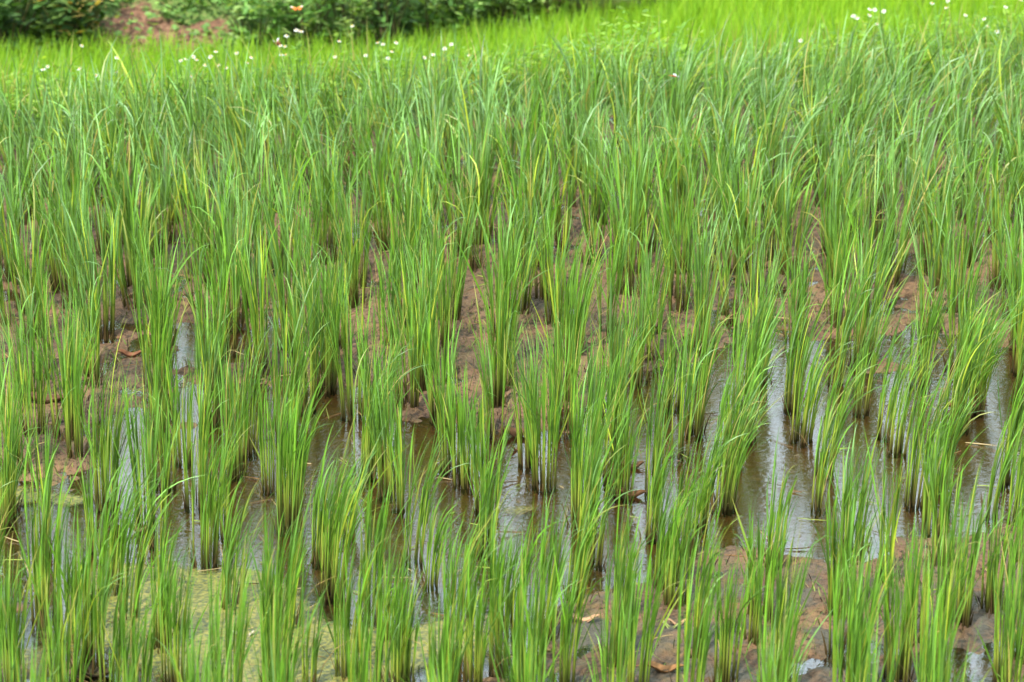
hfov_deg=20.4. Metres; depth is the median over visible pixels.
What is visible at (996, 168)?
rice clump
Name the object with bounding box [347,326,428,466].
rice clump
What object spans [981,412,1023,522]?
rice clump
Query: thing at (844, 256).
rice clump
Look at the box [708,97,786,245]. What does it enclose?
rice clump
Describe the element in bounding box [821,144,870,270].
rice clump
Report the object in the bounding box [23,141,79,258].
rice clump
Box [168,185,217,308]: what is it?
rice clump
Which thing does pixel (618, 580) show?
rice clump
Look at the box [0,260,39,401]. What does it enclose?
rice clump
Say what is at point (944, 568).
rice clump
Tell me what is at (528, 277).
rice clump
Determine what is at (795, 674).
rice clump
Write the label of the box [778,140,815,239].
rice clump
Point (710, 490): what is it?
rice clump
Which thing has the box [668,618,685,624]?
fallen leaf
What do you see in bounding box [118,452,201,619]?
rice clump
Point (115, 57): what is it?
white wildflower
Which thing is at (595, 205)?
rice clump
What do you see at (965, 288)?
rice clump
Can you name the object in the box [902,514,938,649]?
rice clump
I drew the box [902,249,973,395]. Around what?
rice clump
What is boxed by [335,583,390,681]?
rice clump
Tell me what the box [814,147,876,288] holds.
rice clump
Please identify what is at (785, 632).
rice clump
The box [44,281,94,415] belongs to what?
rice clump
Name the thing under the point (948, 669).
rice clump
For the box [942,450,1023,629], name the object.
rice clump
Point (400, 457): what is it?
rice clump
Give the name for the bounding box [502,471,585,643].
rice clump
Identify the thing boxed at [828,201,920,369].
rice clump
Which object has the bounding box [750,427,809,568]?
rice clump
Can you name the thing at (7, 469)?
rice clump
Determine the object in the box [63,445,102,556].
rice clump
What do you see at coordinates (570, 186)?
rice clump
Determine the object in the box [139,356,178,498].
rice clump
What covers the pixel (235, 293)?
rice clump
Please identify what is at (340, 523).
rice clump
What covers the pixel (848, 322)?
rice clump
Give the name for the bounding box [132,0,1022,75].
field
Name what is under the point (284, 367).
rice clump
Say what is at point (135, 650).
rice clump
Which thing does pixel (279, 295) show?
rice clump
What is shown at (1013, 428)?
rice clump
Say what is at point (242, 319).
rice clump
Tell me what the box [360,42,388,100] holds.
white wildflower
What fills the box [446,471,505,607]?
rice clump
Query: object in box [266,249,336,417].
rice clump
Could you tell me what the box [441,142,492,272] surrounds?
rice clump
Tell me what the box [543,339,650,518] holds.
rice clump
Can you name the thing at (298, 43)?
white wildflower
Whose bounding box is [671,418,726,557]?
rice clump
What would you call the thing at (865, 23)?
white wildflower
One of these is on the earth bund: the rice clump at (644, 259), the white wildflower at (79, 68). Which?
the white wildflower at (79, 68)
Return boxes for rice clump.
[0,115,61,285]
[0,142,25,267]
[0,173,64,312]
[0,238,14,326]
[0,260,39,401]
[0,288,44,473]
[0,316,55,436]
[0,340,50,534]
[0,386,36,522]
[0,448,21,522]
[0,479,32,568]
[0,516,49,681]
[0,557,26,638]
[0,607,69,681]
[1,385,93,558]
[6,189,60,338]
[10,141,92,293]
[12,248,63,380]
[12,423,109,630]
[15,263,100,441]
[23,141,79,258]
[25,127,117,276]
[27,118,121,241]
[28,146,100,308]
[36,583,114,681]
[38,491,102,651]
[43,554,83,681]
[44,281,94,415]
[46,295,101,459]
[48,226,110,376]
[49,171,132,342]
[57,495,134,680]
[63,260,104,388]
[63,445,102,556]
[74,322,150,515]
[80,88,160,244]
[82,110,128,256]
[83,141,166,286]
[87,561,150,681]
[90,637,169,681]
[91,441,169,595]
[92,563,176,681]
[96,138,165,268]
[98,166,160,310]
[108,360,181,533]
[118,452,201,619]
[123,194,199,345]
[124,276,190,431]
[125,212,208,395]
[132,113,186,255]
[134,232,183,366]
[139,118,193,243]
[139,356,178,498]
[139,402,178,550]
[139,495,190,653]
[143,595,240,681]
[150,344,197,468]
[151,523,208,681]
[158,119,219,275]
[162,235,248,396]
[167,582,221,681]
[168,116,265,290]
[168,129,240,258]
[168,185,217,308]
[169,349,230,513]
[180,171,259,333]
[181,275,255,428]
[186,417,254,572]
[187,200,247,358]
[191,156,287,307]
[202,215,281,378]
[204,520,269,681]
[205,146,243,236]
[207,395,250,544]
[216,337,255,483]
[217,95,291,266]
[219,472,274,609]
[232,128,323,277]
[234,535,334,681]
[235,323,283,461]
[243,616,318,681]
[246,488,322,681]
[247,152,312,312]
[250,368,297,496]
[253,130,337,291]
[253,205,320,352]
[259,269,334,448]
[260,350,346,537]
[260,480,327,625]
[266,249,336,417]
[267,89,314,230]
[269,377,327,518]
[275,200,327,326]
[280,209,349,399]
[280,577,352,681]
[284,234,348,372]
[287,113,373,263]
[299,231,357,352]
[307,133,338,250]
[307,417,366,570]
[308,265,373,425]
[310,177,381,308]
[310,525,390,681]
[312,142,386,288]
[315,405,415,607]
[329,445,379,542]
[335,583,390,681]
[342,645,403,681]
[345,328,418,487]
[347,113,431,252]
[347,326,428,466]
[348,287,407,440]
[349,559,406,681]
[350,459,427,628]
[354,268,437,409]
[355,219,421,345]
[360,337,405,503]
[365,172,441,327]
[368,147,437,307]
[370,387,445,517]
[371,529,439,681]
[377,515,418,640]
[382,162,467,282]
[382,225,448,391]
[384,113,430,262]
[390,418,467,571]
[391,111,438,239]
[392,202,456,366]
[394,654,445,681]
[399,83,464,228]
[402,497,515,681]
[405,101,509,259]
[406,282,464,426]
[410,159,481,320]
[410,205,469,346]
[410,328,478,477]
[413,486,463,592]
[415,582,483,681]
[415,619,456,681]
[438,363,495,495]
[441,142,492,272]
[442,540,529,681]
[446,100,518,244]
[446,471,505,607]
[455,190,548,339]
[455,379,525,516]
[456,261,521,407]
[468,428,536,562]
[471,320,515,445]
[472,223,549,367]
[474,503,561,641]
[475,91,559,226]
[475,578,571,681]
[481,108,556,279]
[485,502,535,677]
[496,137,573,267]
[496,185,556,314]
[499,161,578,300]
[499,297,530,390]
[499,320,588,497]
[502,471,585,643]
[504,631,591,681]
[505,531,575,681]
[506,305,552,473]
[506,532,562,681]
[526,515,616,681]
[528,187,597,324]
[531,77,609,247]
[531,289,598,439]
[532,211,612,408]
[543,224,613,355]
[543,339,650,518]
[561,107,620,264]
[561,354,624,534]
[563,462,621,600]
[568,85,637,224]
[570,95,674,273]
[572,196,639,336]
[572,395,657,573]
[581,570,646,681]
[582,640,634,681]
[584,309,644,490]
[587,63,683,236]
[590,124,667,296]
[592,298,659,444]
[594,278,656,418]
[596,470,657,666]
[599,528,690,681]
[602,367,650,505]
[608,85,703,254]
[608,253,672,390]
[608,507,649,622]
[624,236,670,361]
[626,209,677,337]
[630,99,715,215]
[632,411,695,544]
[635,345,694,501]
[640,68,716,237]
[643,131,722,274]
[644,289,698,415]
[649,131,719,312]
[649,452,704,591]
[650,90,759,256]
[653,172,691,298]
[661,478,723,609]
[665,301,719,462]
[666,270,750,442]
[667,184,752,350]
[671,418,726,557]
[676,528,728,681]
[676,663,721,681]
[677,477,739,657]
[695,411,746,537]
[705,526,776,681]
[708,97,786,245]
[709,343,799,516]
[710,189,774,323]
[711,113,779,275]
[713,259,792,414]
[718,169,794,299]
[720,322,779,473]
[731,490,790,622]
[732,232,798,385]
[734,543,781,645]
[736,284,797,446]
[737,144,819,260]
[743,588,818,681]
[744,629,798,681]
[747,486,837,681]
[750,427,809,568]
[755,521,824,681]
[756,153,842,277]
[760,108,810,223]
[777,267,847,417]
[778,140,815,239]
[778,222,820,350]
[784,306,864,448]
[795,330,893,480]
[802,198,881,327]
[805,394,863,517]
[810,461,884,619]
[811,513,860,656]
[812,125,882,256]
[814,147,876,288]
[818,393,888,557]
[820,106,915,236]
[820,229,888,388]
[820,535,905,681]
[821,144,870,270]
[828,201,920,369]
[832,134,903,317]
[835,588,908,681]
[836,492,898,681]
[849,266,921,418]
[850,92,957,275]
[856,496,941,681]
[859,429,915,584]
[876,302,929,442]
[883,327,944,458]
[884,137,948,289]
[888,92,966,233]
[899,526,973,681]
[900,321,989,512]
[901,162,956,342]
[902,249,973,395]
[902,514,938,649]
[904,555,968,681]
[907,135,993,258]
[912,142,982,291]
[913,477,987,673]
[916,415,980,538]
[918,204,1008,374]
[920,432,969,566]
[922,580,990,681]
[925,174,990,312]
[932,284,1023,418]
[935,362,993,491]
[939,277,1019,436]
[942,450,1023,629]
[953,260,1023,392]
[954,135,1012,266]
[961,118,1023,241]
[974,536,1023,681]
[975,159,1023,290]
[975,466,1023,614]
[980,179,1023,320]
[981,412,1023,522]
[983,208,1023,350]
[988,492,1023,663]
[991,548,1023,681]
[997,356,1023,493]
[1003,260,1023,377]
[1004,319,1023,405]
[1006,413,1023,526]
[1015,479,1023,564]
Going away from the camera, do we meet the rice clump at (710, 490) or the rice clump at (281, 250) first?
the rice clump at (710, 490)
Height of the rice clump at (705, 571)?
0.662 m
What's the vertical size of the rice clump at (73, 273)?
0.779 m
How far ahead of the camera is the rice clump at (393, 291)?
11.87 m
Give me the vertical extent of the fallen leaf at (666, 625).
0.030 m
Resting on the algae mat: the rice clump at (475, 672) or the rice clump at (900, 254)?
the rice clump at (475, 672)
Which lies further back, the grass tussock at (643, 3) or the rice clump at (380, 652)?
the grass tussock at (643, 3)
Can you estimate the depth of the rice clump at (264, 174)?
12.80 m
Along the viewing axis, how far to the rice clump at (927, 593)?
8.50 m
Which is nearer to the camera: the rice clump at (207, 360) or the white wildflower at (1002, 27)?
the rice clump at (207, 360)
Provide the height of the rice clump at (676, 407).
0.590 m
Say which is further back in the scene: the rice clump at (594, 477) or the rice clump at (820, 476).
the rice clump at (820, 476)
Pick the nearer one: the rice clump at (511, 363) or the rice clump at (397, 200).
the rice clump at (511, 363)
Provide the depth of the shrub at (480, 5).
20.04 m
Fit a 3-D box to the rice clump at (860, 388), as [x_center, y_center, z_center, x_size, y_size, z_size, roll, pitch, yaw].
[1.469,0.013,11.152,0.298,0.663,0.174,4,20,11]
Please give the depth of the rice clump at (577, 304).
11.20 m
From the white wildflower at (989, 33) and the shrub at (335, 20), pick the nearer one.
the white wildflower at (989, 33)
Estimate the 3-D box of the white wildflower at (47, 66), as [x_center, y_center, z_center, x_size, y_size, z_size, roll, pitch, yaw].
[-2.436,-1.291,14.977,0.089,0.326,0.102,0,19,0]
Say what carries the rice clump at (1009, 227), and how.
on the paddy mud
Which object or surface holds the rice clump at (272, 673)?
on the paddy mud
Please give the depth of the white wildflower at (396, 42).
15.37 m
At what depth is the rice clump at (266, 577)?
8.88 m
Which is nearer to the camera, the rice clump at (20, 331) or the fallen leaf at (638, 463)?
the fallen leaf at (638, 463)
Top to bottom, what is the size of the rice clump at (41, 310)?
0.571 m
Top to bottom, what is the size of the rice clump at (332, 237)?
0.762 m
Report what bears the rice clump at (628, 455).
on the paddy mud
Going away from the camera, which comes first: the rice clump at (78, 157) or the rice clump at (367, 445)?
the rice clump at (367, 445)
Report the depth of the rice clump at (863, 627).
8.70 m
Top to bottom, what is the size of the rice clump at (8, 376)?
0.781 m
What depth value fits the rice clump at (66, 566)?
9.15 m
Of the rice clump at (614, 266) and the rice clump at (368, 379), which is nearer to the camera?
the rice clump at (368, 379)
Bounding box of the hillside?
[0,0,624,68]
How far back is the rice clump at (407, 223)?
12.22 m
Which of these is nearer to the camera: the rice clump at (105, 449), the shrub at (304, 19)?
the rice clump at (105, 449)
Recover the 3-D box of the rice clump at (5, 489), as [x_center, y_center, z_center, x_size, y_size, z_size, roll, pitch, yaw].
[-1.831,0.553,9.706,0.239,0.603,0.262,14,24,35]
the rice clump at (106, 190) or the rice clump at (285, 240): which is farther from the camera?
the rice clump at (106, 190)
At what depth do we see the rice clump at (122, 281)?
12.33 m
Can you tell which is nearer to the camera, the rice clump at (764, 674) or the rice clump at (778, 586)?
the rice clump at (764, 674)
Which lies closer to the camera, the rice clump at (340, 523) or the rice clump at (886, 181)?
the rice clump at (340, 523)
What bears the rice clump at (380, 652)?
on the paddy mud
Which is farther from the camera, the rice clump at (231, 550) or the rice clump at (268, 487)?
the rice clump at (268, 487)
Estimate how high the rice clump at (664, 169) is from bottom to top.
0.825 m
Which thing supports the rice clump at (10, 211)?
on the paddy mud
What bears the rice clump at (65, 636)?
on the algae mat
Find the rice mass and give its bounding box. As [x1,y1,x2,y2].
[0,4,1023,224]
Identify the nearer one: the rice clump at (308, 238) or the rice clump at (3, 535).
the rice clump at (3, 535)
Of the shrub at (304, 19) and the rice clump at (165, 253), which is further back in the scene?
the shrub at (304, 19)
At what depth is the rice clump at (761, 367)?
10.86 m
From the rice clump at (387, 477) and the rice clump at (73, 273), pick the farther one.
the rice clump at (73, 273)
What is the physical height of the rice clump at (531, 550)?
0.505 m
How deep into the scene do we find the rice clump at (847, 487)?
9.87 m
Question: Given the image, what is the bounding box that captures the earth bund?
[4,50,1016,149]
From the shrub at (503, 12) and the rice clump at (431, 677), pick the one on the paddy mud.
the rice clump at (431, 677)
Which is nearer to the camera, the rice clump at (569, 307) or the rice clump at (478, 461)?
the rice clump at (478, 461)
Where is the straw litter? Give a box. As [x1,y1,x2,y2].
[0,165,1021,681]
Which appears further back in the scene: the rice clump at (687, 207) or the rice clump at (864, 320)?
the rice clump at (687, 207)
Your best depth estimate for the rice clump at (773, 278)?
11.51 m
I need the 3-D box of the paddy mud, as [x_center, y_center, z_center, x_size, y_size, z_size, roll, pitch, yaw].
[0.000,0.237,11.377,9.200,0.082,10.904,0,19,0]
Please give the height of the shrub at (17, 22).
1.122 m
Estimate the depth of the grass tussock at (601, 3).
20.66 m
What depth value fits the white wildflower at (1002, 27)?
16.15 m
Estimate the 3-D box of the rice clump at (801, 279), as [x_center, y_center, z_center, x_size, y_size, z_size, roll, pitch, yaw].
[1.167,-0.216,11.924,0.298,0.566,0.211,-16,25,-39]
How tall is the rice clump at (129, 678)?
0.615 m
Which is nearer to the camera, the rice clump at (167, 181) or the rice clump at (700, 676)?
the rice clump at (700, 676)
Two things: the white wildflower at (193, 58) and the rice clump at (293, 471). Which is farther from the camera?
the white wildflower at (193, 58)
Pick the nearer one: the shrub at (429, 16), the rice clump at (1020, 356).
the rice clump at (1020, 356)
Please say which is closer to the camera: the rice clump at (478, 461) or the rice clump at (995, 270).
the rice clump at (478, 461)
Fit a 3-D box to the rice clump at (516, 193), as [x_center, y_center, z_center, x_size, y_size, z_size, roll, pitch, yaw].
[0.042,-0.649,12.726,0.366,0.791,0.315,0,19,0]
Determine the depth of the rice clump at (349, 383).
11.13 m
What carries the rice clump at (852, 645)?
on the paddy mud
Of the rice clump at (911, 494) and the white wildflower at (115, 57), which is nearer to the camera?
the rice clump at (911, 494)
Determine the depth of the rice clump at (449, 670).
8.26 m
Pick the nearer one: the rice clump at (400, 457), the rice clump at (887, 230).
the rice clump at (400, 457)
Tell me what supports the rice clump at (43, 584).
on the algae mat
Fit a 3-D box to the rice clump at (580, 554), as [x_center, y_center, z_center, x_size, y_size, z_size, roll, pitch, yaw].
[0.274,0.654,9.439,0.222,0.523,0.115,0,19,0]
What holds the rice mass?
on the paddy mud
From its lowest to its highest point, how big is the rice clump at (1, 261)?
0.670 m
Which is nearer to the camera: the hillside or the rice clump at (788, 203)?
the rice clump at (788, 203)
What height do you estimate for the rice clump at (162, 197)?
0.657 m
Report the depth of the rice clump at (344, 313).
11.81 m
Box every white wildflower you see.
[41,65,57,123]
[77,44,96,120]
[113,56,123,107]
[179,55,194,103]
[194,55,211,114]
[212,51,227,93]
[234,52,260,91]
[276,45,288,91]
[283,28,305,100]
[333,25,353,86]
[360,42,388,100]
[384,41,398,97]
[420,53,434,90]
[442,43,457,88]
[851,8,871,66]
[873,8,886,56]
[928,0,950,56]
[958,14,968,66]
[983,18,999,57]
[998,0,1021,58]
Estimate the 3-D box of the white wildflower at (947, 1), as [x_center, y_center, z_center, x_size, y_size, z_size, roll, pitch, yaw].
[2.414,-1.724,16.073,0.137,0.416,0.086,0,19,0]
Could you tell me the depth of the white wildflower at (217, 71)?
15.15 m
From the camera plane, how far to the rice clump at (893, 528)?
9.53 m
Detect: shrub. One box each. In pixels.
[0,0,53,52]
[33,0,119,52]
[204,0,294,52]
[260,0,333,50]
[310,0,381,49]
[348,0,420,48]
[398,0,470,39]
[431,0,503,35]
[485,0,544,20]
[522,0,575,18]
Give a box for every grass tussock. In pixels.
[561,0,641,20]
[624,0,655,10]
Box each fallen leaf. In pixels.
[25,392,62,403]
[65,662,117,677]
[111,349,141,357]
[496,426,524,437]
[573,613,602,622]
[619,487,647,498]
[621,461,645,470]
[636,661,683,672]
[656,620,682,628]
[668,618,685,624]
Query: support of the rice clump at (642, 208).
on the paddy mud
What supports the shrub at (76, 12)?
on the hillside
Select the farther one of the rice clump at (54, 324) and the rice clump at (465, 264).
the rice clump at (465, 264)
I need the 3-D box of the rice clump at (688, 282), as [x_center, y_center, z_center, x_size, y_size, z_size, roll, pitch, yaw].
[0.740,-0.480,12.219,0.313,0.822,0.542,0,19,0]
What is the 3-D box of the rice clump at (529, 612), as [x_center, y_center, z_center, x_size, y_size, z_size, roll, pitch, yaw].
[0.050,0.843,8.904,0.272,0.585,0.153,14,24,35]
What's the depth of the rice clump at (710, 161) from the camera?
12.98 m
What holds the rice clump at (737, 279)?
on the paddy mud
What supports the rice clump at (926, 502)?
on the paddy mud
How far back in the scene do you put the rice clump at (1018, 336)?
11.62 m
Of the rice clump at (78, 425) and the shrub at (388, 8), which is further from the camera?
the shrub at (388, 8)
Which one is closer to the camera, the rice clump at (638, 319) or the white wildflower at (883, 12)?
the rice clump at (638, 319)
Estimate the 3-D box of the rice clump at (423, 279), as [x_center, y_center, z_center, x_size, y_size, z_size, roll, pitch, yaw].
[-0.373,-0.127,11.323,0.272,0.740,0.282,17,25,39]
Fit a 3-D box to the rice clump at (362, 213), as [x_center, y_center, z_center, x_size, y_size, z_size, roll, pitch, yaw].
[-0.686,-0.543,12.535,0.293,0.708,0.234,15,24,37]
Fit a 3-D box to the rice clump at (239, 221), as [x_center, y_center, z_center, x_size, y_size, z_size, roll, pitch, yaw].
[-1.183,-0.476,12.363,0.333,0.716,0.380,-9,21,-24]
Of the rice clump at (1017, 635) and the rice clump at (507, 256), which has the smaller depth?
the rice clump at (1017, 635)
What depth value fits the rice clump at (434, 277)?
11.52 m
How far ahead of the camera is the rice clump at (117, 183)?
12.77 m
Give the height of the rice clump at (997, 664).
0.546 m
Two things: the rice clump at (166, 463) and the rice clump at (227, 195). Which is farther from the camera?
the rice clump at (227, 195)
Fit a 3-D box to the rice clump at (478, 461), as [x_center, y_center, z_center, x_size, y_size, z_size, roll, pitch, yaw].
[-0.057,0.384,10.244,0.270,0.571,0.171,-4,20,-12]
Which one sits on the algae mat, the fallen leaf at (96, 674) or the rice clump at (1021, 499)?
the fallen leaf at (96, 674)
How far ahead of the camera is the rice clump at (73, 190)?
12.77 m
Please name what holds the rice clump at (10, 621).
on the algae mat
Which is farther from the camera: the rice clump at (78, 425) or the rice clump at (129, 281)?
the rice clump at (129, 281)
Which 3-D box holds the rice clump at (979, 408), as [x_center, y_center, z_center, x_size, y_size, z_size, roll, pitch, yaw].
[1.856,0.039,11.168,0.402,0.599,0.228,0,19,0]
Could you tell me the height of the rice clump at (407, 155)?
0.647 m
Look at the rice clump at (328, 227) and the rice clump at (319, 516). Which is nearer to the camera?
the rice clump at (319, 516)
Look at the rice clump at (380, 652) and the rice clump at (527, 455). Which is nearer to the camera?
the rice clump at (380, 652)
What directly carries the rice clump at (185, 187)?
on the paddy mud
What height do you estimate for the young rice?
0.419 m
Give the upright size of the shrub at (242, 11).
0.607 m
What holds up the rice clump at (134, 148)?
on the paddy mud
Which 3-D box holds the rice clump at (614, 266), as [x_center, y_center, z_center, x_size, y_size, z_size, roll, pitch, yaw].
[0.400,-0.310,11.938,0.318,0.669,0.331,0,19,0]
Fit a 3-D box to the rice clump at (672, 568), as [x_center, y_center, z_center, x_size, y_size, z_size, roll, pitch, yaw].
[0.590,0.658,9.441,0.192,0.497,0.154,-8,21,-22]
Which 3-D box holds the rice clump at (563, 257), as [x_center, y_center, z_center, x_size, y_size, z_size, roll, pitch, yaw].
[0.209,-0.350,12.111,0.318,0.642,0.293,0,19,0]
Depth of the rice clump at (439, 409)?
10.61 m
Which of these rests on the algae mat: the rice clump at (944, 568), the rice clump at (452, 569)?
the rice clump at (452, 569)
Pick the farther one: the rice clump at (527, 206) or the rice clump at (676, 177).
the rice clump at (676, 177)
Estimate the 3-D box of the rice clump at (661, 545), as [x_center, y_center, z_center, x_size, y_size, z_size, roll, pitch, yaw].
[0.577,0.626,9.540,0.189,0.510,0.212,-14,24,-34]
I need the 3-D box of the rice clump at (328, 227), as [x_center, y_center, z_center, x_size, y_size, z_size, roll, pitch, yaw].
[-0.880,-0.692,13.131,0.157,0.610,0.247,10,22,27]
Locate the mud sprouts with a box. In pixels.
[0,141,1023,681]
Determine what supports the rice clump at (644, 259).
on the paddy mud
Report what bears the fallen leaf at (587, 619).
on the paddy mud
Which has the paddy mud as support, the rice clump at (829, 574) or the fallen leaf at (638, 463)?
the rice clump at (829, 574)
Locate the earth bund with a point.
(512, 114)
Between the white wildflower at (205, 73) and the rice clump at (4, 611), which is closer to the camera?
the rice clump at (4, 611)
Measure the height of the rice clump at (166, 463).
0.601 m
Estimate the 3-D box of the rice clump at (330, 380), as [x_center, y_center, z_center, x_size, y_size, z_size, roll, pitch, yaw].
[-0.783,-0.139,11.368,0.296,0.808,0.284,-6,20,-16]
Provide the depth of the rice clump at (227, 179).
13.29 m
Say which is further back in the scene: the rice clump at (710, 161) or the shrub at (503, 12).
the shrub at (503, 12)
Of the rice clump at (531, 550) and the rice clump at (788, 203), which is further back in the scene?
the rice clump at (788, 203)
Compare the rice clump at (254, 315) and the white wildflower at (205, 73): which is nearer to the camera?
the rice clump at (254, 315)
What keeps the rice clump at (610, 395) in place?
on the paddy mud
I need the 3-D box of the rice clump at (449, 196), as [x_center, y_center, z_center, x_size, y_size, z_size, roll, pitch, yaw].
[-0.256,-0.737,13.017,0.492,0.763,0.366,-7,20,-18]
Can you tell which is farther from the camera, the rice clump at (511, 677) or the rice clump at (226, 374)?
the rice clump at (226, 374)
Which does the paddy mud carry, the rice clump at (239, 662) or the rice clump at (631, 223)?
the rice clump at (631, 223)
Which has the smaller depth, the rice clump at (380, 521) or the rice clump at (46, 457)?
the rice clump at (380, 521)
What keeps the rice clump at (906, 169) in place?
on the paddy mud
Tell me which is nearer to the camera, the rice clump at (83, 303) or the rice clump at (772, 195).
the rice clump at (83, 303)
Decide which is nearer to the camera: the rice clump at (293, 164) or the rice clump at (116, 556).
the rice clump at (116, 556)
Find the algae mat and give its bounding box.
[4,487,525,681]
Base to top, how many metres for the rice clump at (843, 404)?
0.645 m
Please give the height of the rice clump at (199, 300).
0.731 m
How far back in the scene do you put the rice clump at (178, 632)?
8.85 m
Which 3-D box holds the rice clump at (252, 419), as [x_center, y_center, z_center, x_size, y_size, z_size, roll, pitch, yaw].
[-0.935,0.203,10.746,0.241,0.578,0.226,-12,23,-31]
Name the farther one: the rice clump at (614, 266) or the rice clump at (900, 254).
the rice clump at (900, 254)
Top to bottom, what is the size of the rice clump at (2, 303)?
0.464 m
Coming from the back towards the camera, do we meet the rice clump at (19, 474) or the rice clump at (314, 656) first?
the rice clump at (19, 474)
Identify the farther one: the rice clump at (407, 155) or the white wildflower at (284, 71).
the white wildflower at (284, 71)
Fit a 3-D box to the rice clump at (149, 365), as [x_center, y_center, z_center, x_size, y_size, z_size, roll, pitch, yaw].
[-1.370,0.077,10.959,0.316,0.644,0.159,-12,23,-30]
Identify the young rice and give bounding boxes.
[0,0,1023,109]
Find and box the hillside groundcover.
[0,0,712,67]
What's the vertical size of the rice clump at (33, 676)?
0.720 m
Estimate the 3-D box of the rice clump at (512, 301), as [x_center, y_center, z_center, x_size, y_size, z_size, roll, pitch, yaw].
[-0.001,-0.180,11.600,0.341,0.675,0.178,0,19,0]
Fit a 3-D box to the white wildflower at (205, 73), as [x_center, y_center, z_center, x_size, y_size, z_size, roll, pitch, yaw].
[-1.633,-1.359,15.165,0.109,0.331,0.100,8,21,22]
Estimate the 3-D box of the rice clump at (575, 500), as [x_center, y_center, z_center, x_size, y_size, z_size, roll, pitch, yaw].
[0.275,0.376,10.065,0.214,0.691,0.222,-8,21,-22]
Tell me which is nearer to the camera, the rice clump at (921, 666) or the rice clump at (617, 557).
the rice clump at (921, 666)
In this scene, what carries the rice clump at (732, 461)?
on the paddy mud
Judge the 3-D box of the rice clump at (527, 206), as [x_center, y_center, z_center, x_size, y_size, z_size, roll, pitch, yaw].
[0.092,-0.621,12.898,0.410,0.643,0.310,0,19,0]
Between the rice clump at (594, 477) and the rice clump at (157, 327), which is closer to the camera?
the rice clump at (594, 477)
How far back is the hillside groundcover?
19.97 m
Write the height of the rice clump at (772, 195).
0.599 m
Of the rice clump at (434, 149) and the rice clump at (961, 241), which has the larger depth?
the rice clump at (434, 149)
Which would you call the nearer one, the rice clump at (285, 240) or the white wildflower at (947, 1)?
the rice clump at (285, 240)
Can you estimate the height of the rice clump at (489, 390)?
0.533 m
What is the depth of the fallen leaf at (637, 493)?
10.41 m
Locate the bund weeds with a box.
[0,0,1023,144]
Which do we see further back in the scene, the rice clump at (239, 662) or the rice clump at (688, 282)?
the rice clump at (688, 282)
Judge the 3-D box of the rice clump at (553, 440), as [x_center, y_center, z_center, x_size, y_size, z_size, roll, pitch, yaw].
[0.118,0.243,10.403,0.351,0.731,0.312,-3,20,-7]
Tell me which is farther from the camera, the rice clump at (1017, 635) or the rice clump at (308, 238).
the rice clump at (308, 238)
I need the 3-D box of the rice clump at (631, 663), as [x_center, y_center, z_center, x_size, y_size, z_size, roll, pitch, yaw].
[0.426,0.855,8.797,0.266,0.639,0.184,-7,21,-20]
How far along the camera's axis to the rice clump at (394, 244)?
12.02 m
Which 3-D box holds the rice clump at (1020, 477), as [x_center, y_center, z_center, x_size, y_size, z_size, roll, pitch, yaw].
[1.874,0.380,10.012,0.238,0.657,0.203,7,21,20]
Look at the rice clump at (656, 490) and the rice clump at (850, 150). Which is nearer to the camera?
the rice clump at (656, 490)
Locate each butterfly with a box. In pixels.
[273,38,280,46]
[291,6,302,9]
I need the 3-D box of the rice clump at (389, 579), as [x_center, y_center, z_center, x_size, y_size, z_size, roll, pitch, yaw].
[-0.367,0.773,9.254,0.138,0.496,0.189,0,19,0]
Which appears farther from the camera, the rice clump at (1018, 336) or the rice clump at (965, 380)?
the rice clump at (1018, 336)
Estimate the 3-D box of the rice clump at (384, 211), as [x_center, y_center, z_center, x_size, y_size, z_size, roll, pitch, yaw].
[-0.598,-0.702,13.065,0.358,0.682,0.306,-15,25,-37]
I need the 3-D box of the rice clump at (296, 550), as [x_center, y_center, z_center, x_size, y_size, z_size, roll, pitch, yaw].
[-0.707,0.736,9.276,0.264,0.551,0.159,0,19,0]
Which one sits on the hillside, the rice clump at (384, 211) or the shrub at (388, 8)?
the shrub at (388, 8)
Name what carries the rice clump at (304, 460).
on the paddy mud
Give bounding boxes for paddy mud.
[0,85,1023,681]
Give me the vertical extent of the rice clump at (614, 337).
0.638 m
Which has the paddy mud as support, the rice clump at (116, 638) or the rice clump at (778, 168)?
the rice clump at (778, 168)
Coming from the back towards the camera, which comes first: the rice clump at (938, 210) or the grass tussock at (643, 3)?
the grass tussock at (643, 3)
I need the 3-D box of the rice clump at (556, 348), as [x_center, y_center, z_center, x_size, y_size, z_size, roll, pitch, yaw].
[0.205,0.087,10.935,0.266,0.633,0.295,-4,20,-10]
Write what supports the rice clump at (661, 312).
on the paddy mud
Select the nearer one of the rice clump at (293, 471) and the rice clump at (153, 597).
the rice clump at (153, 597)
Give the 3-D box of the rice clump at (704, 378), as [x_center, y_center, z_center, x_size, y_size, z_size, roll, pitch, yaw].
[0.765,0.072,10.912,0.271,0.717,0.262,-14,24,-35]
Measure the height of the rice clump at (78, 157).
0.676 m
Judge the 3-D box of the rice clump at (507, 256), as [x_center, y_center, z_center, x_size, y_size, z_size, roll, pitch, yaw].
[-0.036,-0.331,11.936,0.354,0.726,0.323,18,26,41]
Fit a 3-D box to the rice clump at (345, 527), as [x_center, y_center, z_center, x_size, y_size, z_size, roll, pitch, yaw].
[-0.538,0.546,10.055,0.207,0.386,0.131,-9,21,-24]
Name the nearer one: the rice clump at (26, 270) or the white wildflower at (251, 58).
the rice clump at (26, 270)
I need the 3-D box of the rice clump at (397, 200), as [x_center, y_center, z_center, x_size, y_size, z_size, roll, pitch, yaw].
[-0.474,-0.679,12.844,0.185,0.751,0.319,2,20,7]
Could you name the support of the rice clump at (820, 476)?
on the paddy mud

